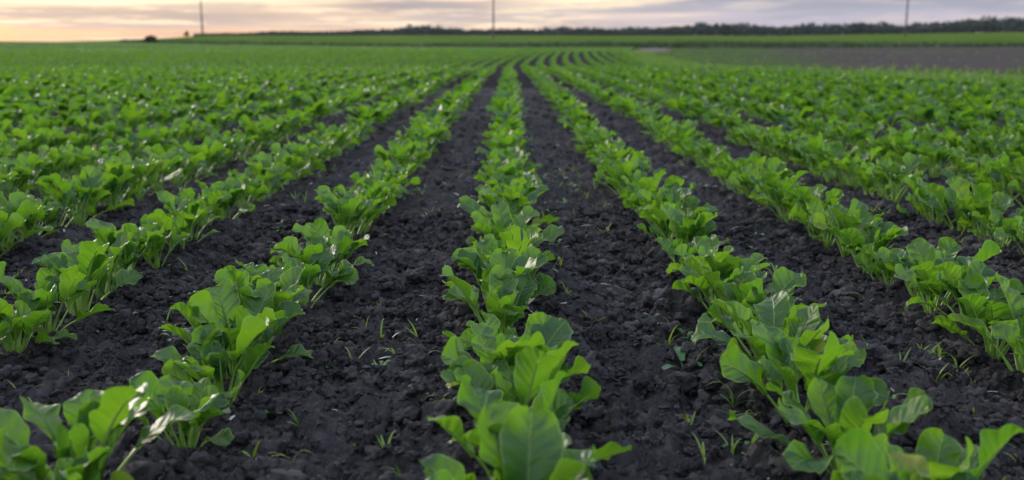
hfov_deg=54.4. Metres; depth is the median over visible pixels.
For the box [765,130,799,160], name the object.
beet plant
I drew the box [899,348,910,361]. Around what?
grass sprout
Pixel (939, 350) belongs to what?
grass sprout
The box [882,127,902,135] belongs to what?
beet plant
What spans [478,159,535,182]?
beet plant
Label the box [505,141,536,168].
beet plant
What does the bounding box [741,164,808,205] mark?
beet plant
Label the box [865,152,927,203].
beet plant
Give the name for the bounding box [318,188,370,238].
beet plant
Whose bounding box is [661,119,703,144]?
beet plant
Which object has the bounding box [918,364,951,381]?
grass sprout
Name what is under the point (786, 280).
beet plant
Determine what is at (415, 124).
beet plant
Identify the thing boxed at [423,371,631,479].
beet plant
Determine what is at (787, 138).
beet plant
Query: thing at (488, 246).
beet plant
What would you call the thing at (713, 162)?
beet plant
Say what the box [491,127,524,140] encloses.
beet plant
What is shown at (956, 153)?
beet plant
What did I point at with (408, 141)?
beet plant
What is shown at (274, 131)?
beet plant
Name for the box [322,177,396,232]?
beet plant
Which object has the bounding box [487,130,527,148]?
beet plant
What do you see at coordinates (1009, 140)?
beet plant
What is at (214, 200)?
beet plant
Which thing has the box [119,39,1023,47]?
verge grass
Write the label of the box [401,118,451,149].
beet plant
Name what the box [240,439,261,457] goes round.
grass sprout
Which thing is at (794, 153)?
beet plant
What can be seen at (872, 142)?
beet plant
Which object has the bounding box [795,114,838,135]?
beet plant
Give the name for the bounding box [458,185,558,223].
beet plant
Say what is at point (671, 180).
beet plant
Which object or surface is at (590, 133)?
beet plant
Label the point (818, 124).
beet plant
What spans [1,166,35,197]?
beet plant
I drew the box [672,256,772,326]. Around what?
beet plant
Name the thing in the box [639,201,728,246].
beet plant
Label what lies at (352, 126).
beet plant
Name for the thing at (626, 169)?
beet plant
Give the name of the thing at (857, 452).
beet plant
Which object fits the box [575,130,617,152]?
beet plant
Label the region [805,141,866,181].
beet plant
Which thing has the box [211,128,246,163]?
beet plant
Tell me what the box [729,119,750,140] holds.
beet plant
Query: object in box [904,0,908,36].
utility pole
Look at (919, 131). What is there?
beet plant
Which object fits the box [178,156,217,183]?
beet plant
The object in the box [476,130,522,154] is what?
beet plant
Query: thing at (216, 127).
beet plant
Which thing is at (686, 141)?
beet plant
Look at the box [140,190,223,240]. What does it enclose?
beet plant
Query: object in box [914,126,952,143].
beet plant
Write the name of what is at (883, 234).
beet plant
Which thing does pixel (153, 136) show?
beet plant
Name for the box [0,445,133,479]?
beet plant
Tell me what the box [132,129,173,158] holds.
beet plant
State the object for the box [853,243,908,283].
beet plant
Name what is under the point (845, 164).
beet plant
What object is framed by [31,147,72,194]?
beet plant
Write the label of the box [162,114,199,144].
beet plant
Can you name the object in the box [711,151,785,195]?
beet plant
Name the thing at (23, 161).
beet plant
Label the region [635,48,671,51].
dirt track
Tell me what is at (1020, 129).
beet plant
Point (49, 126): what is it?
beet plant
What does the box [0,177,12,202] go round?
beet plant
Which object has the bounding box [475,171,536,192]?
beet plant
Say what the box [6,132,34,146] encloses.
beet plant
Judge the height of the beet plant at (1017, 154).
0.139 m
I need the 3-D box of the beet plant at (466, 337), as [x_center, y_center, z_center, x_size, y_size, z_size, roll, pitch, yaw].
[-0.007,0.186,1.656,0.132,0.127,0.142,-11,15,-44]
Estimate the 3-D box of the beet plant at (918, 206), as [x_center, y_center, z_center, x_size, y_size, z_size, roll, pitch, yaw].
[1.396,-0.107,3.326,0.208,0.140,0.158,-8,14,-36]
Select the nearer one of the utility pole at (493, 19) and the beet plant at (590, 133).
the beet plant at (590, 133)
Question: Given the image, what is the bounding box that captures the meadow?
[68,32,1023,47]
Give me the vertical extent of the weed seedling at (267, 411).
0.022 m
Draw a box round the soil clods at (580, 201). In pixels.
[1,93,1023,224]
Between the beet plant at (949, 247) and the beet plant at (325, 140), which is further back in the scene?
the beet plant at (325, 140)
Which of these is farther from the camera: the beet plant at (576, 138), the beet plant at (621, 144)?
the beet plant at (576, 138)
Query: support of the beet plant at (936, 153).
on the soil at (699, 176)
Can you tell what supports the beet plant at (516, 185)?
on the soil at (662, 454)
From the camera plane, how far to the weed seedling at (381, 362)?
1.78 m
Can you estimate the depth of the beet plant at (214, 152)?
4.38 m
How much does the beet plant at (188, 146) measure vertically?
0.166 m
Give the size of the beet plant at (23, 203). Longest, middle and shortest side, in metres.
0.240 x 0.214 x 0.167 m
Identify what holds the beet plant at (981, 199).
on the soil at (662, 454)
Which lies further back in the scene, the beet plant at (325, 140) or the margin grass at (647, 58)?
the margin grass at (647, 58)
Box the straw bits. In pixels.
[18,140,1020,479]
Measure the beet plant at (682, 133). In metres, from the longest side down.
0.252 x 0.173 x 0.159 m
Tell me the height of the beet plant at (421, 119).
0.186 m
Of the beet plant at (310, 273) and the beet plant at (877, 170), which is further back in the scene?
the beet plant at (877, 170)
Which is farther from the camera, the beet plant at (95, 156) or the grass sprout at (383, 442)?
the beet plant at (95, 156)
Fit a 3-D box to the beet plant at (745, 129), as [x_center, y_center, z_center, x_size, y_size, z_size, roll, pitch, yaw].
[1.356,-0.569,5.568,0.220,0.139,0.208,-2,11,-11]
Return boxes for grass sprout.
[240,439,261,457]
[266,450,309,461]
[286,409,299,426]
[376,430,395,447]
[380,318,384,338]
[383,465,400,477]
[407,320,417,336]
[656,323,680,345]
[676,411,695,425]
[694,435,705,463]
[707,376,756,405]
[713,429,739,454]
[765,263,777,276]
[883,390,907,407]
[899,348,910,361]
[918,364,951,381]
[927,341,941,353]
[936,344,944,357]
[949,354,973,371]
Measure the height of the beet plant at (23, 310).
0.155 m
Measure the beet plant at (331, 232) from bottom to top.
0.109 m
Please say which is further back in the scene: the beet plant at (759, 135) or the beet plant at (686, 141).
the beet plant at (759, 135)
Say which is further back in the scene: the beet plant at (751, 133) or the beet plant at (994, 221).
the beet plant at (751, 133)
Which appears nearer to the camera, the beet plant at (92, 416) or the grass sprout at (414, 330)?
the beet plant at (92, 416)
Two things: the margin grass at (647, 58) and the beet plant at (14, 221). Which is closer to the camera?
the beet plant at (14, 221)
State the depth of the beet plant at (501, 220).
2.62 m
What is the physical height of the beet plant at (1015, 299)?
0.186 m
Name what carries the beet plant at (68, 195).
on the soil at (662, 454)
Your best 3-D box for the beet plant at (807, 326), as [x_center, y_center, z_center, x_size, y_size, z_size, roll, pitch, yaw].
[0.417,0.180,1.658,0.218,0.155,0.233,-1,12,0]
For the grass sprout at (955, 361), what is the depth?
1.80 m
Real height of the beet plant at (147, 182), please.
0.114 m
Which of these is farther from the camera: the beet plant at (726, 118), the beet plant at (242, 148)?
the beet plant at (726, 118)
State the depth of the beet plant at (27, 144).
4.68 m
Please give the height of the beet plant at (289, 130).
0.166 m
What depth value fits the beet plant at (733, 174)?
3.74 m
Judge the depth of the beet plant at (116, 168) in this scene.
3.45 m
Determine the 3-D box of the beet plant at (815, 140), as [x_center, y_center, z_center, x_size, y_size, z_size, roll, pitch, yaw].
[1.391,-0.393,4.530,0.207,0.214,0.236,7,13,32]
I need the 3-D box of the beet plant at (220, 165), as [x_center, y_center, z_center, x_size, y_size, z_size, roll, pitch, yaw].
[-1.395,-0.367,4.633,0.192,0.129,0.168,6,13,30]
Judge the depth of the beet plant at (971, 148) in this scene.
4.83 m
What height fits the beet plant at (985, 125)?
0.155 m
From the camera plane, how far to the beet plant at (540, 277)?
2.14 m
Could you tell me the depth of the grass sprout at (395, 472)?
1.29 m
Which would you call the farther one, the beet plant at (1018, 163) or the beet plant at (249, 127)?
the beet plant at (249, 127)
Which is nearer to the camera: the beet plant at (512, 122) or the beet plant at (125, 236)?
the beet plant at (125, 236)
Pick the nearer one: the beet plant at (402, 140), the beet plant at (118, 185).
the beet plant at (118, 185)
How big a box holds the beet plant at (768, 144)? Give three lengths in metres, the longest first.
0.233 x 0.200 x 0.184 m
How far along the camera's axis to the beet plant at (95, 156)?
4.46 m
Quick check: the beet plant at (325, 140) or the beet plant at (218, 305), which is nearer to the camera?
the beet plant at (218, 305)
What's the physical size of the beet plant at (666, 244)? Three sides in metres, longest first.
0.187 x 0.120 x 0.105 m
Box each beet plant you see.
[0,119,18,139]
[0,131,41,158]
[0,142,30,163]
[0,148,11,157]
[0,152,50,194]
[0,164,20,191]
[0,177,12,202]
[0,191,65,239]
[0,192,52,251]
[0,213,25,256]
[0,261,115,336]
[0,289,77,353]
[0,298,31,343]
[0,383,195,479]
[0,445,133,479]
[1,138,16,156]
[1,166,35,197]
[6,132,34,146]
[11,124,37,139]
[11,127,58,157]
[17,125,81,151]
[18,114,49,128]
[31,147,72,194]
[32,190,94,235]
[32,241,142,315]
[35,119,66,137]
[35,165,134,226]
[38,145,93,178]
[55,129,106,148]
[59,133,85,148]
[59,144,110,179]
[61,223,139,297]
[66,172,122,216]
[71,116,114,147]
[78,157,143,203]
[80,218,163,286]
[84,147,111,172]
[90,115,129,140]
[96,126,117,146]
[96,170,146,210]
[97,138,126,170]
[97,150,183,201]
[98,140,147,158]
[102,133,149,160]
[113,119,127,139]
[124,124,173,159]
[125,177,163,201]
[128,371,233,450]
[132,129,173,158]
[135,151,181,189]
[137,118,189,152]
[137,224,188,269]
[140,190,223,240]
[140,200,219,248]
[142,143,205,185]
[151,315,274,409]
[159,278,314,379]
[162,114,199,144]
[169,136,229,177]
[172,118,205,144]
[172,188,231,227]
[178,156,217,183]
[182,141,232,173]
[187,122,212,144]
[195,125,214,140]
[195,178,254,219]
[197,123,221,137]
[209,147,233,168]
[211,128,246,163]
[213,265,311,344]
[222,130,257,160]
[226,163,288,201]
[228,172,271,208]
[230,143,250,160]
[232,128,274,155]
[233,114,276,151]
[236,259,301,286]
[237,120,278,148]
[243,151,283,197]
[245,149,310,184]
[250,162,292,193]
[252,115,294,142]
[266,131,280,146]
[269,140,322,175]
[269,235,352,287]
[271,118,291,142]
[271,146,325,181]
[274,250,358,307]
[279,117,300,142]
[292,217,372,278]
[296,133,341,167]
[297,135,331,159]
[297,143,330,170]
[303,230,367,251]
[311,126,354,157]
[312,123,357,149]
[315,185,389,239]
[316,138,334,158]
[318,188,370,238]
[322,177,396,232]
[326,183,395,226]
[328,125,361,149]
[341,124,369,145]
[341,129,359,148]
[345,118,375,139]
[348,118,371,141]
[350,171,400,192]
[354,174,406,213]
[363,158,414,177]
[363,163,409,198]
[369,162,420,198]
[373,138,425,172]
[387,140,432,163]
[387,141,430,174]
[394,126,444,144]
[400,138,427,161]
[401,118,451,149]
[401,142,427,172]
[402,122,450,147]
[404,114,439,135]
[405,128,438,152]
[407,115,451,137]
[410,116,448,129]
[418,116,449,139]
[419,396,596,479]
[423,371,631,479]
[440,265,562,334]
[441,312,590,411]
[441,341,600,447]
[443,246,556,317]
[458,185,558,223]
[458,310,520,356]
[466,202,563,243]
[468,228,550,270]
[470,196,540,233]
[473,158,538,183]
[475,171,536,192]
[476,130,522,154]
[476,247,554,284]
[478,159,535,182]
[478,185,536,214]
[479,178,542,200]
[480,154,530,173]
[480,226,542,252]
[481,116,521,138]
[486,128,524,142]
[486,149,527,171]
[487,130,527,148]
[490,144,541,168]
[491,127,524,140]
[500,114,523,125]
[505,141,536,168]
[563,112,597,129]
[571,125,602,145]
[573,122,607,135]
[574,120,599,132]
[575,127,617,157]
[575,130,599,150]
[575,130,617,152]
[583,133,620,153]
[585,145,625,158]
[586,144,600,157]
[587,140,625,158]
[588,147,634,165]
[592,140,647,163]
[592,157,628,193]
[595,160,650,194]
[599,152,665,201]
[605,170,654,202]
[619,170,666,214]
[622,187,661,218]
[635,181,717,237]
[636,175,707,213]
[637,207,693,245]
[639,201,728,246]
[640,115,673,140]
[643,120,662,142]
[654,126,692,148]
[654,130,677,147]
[655,120,685,142]
[655,236,700,272]
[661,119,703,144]
[666,245,769,299]
[667,124,700,155]
[669,137,698,158]
[672,137,718,159]
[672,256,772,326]
[674,234,742,263]
[681,141,712,164]
[690,291,828,383]
[696,144,723,170]
[696,146,727,167]
[696,152,730,175]
[698,267,805,341]
[707,155,734,181]
[707,286,826,356]
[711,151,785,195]
[717,159,749,184]
[719,114,752,138]
[719,321,888,430]
[725,124,750,144]
[725,157,794,205]
[727,375,932,473]
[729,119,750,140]
[729,158,782,199]
[731,130,753,146]
[736,125,768,148]
[738,125,780,152]
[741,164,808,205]
[749,124,788,154]
[749,182,791,219]
[753,128,780,157]
[756,180,827,222]
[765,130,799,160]
[772,132,806,163]
[782,132,827,165]
[788,137,821,166]
[788,186,843,240]
[789,131,840,168]
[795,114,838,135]
[800,150,825,176]
[804,117,841,137]
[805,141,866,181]
[806,197,871,249]
[810,198,894,257]
[817,142,861,187]
[820,120,848,145]
[822,122,858,151]
[826,146,882,189]
[828,216,907,273]
[831,424,1023,479]
[831,427,976,479]
[835,120,882,155]
[836,119,884,154]
[850,163,885,195]
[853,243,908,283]
[857,135,890,160]
[860,162,903,199]
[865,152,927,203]
[875,124,924,163]
[876,130,919,166]
[877,237,961,296]
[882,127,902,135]
[886,138,942,172]
[894,238,1001,313]
[896,192,934,217]
[900,121,935,137]
[901,174,969,223]
[904,259,1023,325]
[913,127,938,141]
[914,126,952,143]
[916,141,964,177]
[924,183,1000,235]
[930,273,1023,360]
[933,131,969,149]
[933,161,965,180]
[941,151,1005,186]
[942,146,979,179]
[946,176,1014,237]
[948,271,1023,374]
[953,116,989,136]
[958,140,993,156]
[963,125,988,136]
[963,139,995,158]
[965,130,1010,157]
[967,203,1023,248]
[968,154,1023,200]
[970,167,1022,191]
[972,134,1014,165]
[979,121,1006,140]
[982,116,1022,145]
[987,126,1014,143]
[988,323,1023,371]
[990,156,1023,208]
[994,216,1023,253]
[995,144,1023,161]
[1008,125,1023,136]
[1008,144,1021,158]
[1008,169,1023,197]
[1015,131,1023,145]
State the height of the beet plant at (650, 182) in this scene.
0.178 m
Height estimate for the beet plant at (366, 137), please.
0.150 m
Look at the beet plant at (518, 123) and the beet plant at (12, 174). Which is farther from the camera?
the beet plant at (518, 123)
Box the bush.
[143,35,156,42]
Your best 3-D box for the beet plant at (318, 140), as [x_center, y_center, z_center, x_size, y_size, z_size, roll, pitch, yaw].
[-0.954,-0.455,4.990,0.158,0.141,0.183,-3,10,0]
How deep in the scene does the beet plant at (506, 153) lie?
4.26 m
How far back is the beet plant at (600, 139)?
4.91 m
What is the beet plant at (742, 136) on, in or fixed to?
on the soil at (699, 176)
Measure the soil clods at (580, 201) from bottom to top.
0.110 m
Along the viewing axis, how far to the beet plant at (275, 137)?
5.66 m
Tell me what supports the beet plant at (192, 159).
on the soil at (662, 454)
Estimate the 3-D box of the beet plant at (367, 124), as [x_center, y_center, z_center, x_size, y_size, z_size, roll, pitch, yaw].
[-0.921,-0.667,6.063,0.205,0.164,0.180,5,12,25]
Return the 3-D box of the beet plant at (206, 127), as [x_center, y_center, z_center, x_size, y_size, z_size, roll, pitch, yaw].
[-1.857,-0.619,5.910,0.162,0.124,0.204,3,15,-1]
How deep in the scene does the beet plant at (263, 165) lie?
3.78 m
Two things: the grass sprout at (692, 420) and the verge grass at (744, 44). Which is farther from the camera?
the verge grass at (744, 44)
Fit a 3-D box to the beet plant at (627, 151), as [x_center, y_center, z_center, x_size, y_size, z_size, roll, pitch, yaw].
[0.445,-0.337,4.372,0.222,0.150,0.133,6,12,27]
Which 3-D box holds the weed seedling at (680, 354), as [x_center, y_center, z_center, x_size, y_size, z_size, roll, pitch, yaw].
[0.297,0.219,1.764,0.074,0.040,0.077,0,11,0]
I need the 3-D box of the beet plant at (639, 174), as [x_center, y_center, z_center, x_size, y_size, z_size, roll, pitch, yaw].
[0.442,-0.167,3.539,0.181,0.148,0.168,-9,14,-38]
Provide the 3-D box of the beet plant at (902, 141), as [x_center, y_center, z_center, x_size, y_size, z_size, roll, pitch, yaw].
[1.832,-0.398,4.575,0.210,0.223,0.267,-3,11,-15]
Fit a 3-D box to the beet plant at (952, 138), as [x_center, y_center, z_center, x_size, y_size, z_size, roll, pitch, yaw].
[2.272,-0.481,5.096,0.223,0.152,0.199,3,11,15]
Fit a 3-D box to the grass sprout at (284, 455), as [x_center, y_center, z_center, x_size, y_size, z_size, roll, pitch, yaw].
[-0.299,0.292,1.341,0.064,0.022,0.018,-2,11,-11]
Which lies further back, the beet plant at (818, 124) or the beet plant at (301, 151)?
the beet plant at (818, 124)
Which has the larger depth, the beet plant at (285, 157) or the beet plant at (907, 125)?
the beet plant at (907, 125)
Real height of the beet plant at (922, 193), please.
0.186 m
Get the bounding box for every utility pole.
[200,0,203,37]
[493,0,493,38]
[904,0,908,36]
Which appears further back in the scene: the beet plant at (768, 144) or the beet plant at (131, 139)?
the beet plant at (768, 144)
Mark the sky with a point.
(20, 20)
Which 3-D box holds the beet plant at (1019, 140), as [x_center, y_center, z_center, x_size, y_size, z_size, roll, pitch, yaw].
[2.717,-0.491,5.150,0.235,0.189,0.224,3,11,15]
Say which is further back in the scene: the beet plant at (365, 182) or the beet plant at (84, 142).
the beet plant at (84, 142)
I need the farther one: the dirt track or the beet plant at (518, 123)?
the dirt track
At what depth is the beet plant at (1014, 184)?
3.43 m
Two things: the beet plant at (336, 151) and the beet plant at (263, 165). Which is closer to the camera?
the beet plant at (263, 165)
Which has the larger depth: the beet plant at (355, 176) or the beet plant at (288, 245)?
the beet plant at (355, 176)
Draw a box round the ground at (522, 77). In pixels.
[1,42,735,88]
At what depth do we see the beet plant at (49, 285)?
1.94 m
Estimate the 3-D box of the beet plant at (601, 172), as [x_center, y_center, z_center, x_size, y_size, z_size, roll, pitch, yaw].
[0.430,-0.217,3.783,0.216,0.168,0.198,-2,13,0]
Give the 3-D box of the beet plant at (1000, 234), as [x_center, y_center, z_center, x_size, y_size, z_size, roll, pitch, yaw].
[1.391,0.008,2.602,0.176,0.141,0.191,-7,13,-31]
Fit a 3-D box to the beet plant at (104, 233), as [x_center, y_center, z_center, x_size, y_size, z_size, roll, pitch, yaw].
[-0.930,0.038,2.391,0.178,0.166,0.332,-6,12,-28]
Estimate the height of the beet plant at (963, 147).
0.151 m
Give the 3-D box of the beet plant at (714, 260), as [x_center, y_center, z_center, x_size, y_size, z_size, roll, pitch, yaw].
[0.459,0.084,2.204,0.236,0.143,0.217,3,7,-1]
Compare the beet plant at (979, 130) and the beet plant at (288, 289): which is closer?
the beet plant at (288, 289)
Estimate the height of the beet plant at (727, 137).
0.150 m
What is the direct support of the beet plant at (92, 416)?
on the soil at (662, 454)
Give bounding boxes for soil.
[0,176,1023,479]
[9,114,1023,188]
[43,87,953,118]
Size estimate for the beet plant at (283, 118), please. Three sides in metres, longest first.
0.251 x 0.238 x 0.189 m
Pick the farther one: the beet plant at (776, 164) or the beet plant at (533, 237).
the beet plant at (776, 164)
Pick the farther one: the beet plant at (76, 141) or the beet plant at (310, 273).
the beet plant at (76, 141)
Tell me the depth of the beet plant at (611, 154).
4.19 m
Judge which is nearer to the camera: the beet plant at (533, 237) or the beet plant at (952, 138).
the beet plant at (533, 237)
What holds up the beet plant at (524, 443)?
on the soil at (662, 454)
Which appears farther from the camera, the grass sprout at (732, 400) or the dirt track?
the dirt track
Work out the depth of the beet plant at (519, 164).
3.82 m
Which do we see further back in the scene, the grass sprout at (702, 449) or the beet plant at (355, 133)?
the beet plant at (355, 133)
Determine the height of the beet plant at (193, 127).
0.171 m
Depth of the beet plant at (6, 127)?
5.32 m
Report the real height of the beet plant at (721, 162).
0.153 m
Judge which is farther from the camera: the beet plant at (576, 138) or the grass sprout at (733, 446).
the beet plant at (576, 138)
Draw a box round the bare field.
[631,47,1023,75]
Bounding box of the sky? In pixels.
[0,0,1023,41]
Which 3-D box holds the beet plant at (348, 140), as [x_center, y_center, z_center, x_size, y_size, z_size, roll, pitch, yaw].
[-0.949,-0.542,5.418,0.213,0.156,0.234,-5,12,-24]
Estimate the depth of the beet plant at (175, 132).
5.34 m
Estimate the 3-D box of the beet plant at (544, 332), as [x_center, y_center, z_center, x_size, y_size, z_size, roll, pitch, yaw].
[0.010,0.194,1.502,0.222,0.167,0.225,3,11,16]
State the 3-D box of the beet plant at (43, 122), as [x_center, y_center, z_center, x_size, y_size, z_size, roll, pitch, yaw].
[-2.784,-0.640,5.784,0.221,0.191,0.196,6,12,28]
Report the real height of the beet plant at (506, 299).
0.185 m
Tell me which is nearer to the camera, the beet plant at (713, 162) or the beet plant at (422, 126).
the beet plant at (713, 162)
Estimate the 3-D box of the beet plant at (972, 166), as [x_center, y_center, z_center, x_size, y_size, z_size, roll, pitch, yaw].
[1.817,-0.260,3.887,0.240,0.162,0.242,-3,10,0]
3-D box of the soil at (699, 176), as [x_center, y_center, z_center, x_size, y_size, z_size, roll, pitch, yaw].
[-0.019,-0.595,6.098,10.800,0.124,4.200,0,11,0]
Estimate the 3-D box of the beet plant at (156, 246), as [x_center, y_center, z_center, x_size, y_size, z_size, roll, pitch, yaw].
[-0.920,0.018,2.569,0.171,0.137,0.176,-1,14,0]
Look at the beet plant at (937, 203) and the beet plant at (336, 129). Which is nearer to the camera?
the beet plant at (937, 203)
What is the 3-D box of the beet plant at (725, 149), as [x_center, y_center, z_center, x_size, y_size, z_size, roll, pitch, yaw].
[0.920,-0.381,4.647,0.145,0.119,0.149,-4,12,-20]
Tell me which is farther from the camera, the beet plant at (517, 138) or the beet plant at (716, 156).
the beet plant at (517, 138)
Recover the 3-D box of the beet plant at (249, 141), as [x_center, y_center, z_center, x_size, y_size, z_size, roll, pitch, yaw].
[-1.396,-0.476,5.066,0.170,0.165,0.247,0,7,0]
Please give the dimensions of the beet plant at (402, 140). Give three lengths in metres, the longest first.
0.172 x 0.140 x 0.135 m
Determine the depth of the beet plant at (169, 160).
3.86 m
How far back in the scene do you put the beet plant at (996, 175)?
3.74 m
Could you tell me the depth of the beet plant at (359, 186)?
3.23 m
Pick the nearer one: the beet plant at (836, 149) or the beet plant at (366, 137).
the beet plant at (836, 149)
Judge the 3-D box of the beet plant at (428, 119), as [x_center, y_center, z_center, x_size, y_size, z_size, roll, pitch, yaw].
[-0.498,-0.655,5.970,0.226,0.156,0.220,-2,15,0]
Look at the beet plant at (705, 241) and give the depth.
2.35 m
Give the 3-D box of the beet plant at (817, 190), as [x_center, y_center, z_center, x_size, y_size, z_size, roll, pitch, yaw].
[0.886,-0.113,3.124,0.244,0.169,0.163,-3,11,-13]
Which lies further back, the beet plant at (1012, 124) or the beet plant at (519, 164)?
the beet plant at (1012, 124)
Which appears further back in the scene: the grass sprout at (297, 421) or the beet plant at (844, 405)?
the grass sprout at (297, 421)
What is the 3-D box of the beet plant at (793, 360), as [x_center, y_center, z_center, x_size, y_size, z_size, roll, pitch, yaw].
[0.439,0.205,1.498,0.252,0.196,0.212,-3,13,0]
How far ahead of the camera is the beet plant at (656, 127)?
5.94 m
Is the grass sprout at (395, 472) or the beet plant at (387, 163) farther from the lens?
the beet plant at (387, 163)
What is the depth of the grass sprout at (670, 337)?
1.89 m
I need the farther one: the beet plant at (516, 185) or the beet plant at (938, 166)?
the beet plant at (938, 166)
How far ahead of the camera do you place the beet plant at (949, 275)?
1.96 m
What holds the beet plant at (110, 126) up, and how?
on the soil at (699, 176)
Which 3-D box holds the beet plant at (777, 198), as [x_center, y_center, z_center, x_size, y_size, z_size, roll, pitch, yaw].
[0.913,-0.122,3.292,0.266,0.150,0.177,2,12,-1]
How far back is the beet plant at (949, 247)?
2.25 m
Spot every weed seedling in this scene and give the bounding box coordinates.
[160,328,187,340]
[264,397,281,415]
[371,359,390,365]
[661,347,701,371]
[677,327,693,338]
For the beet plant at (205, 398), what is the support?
on the soil at (662, 454)
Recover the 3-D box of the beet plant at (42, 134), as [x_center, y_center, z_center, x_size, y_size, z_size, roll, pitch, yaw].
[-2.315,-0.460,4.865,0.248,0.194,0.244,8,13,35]
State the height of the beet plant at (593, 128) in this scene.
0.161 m
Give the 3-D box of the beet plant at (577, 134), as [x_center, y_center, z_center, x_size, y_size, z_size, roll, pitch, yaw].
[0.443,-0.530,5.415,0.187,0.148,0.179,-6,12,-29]
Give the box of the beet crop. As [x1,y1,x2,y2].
[0,41,1023,131]
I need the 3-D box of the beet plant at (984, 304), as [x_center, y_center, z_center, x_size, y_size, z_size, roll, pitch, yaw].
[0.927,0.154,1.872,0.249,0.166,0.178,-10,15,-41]
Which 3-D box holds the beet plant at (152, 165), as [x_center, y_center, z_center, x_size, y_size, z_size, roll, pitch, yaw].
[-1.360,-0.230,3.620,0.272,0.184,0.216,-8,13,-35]
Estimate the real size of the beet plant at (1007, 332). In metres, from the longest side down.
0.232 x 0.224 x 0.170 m
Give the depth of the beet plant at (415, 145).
4.38 m
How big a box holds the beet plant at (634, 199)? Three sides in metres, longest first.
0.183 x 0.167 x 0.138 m
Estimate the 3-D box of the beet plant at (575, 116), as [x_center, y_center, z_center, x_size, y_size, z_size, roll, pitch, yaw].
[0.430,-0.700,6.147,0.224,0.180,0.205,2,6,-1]
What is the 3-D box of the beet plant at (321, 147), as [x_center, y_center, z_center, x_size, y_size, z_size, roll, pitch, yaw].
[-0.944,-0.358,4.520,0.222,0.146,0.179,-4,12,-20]
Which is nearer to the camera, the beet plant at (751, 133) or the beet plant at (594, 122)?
the beet plant at (751, 133)
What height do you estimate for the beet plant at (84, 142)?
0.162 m
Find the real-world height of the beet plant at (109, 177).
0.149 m
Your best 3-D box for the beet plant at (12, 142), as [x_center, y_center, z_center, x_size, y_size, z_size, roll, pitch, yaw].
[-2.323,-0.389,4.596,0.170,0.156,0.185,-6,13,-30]
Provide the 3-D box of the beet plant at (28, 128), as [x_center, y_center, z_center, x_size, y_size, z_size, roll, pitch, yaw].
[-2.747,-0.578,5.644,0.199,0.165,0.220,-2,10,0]
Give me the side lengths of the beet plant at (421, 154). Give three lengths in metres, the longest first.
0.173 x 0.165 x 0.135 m
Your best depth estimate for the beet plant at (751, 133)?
5.46 m
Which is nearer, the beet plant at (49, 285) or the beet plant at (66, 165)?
the beet plant at (49, 285)
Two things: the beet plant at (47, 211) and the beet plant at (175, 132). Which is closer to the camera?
the beet plant at (47, 211)
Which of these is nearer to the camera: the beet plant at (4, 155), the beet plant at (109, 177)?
the beet plant at (109, 177)
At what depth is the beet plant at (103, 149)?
4.57 m
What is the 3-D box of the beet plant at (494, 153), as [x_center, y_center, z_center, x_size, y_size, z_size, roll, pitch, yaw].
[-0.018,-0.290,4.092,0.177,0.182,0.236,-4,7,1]
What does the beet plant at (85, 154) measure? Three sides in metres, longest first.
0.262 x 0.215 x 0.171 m
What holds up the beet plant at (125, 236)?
on the soil at (662, 454)
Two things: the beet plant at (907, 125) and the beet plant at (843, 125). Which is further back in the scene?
the beet plant at (907, 125)
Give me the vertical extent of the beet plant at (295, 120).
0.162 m
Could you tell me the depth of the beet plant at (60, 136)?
4.96 m
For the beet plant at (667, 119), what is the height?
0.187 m
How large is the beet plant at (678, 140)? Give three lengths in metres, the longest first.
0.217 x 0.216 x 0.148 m
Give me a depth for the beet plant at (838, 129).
5.42 m
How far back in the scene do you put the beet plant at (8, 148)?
4.46 m
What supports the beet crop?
on the ground at (522, 77)
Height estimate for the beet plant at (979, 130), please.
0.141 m
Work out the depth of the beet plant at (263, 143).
5.29 m
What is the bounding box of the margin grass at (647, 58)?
[616,51,1023,85]
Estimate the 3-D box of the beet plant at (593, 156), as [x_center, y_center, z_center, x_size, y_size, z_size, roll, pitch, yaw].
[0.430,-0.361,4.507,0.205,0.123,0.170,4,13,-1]
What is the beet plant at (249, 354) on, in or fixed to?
on the soil at (662, 454)
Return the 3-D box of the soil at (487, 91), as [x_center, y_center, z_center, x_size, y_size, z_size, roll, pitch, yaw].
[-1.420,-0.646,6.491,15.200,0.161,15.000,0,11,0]
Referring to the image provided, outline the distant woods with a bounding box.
[192,15,1023,36]
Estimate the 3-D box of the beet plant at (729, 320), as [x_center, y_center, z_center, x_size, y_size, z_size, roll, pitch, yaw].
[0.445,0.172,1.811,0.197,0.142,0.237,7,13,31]
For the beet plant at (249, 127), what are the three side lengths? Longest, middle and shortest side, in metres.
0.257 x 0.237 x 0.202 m
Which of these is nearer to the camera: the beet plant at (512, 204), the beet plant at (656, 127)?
the beet plant at (512, 204)
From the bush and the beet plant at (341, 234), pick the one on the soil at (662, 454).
the beet plant at (341, 234)

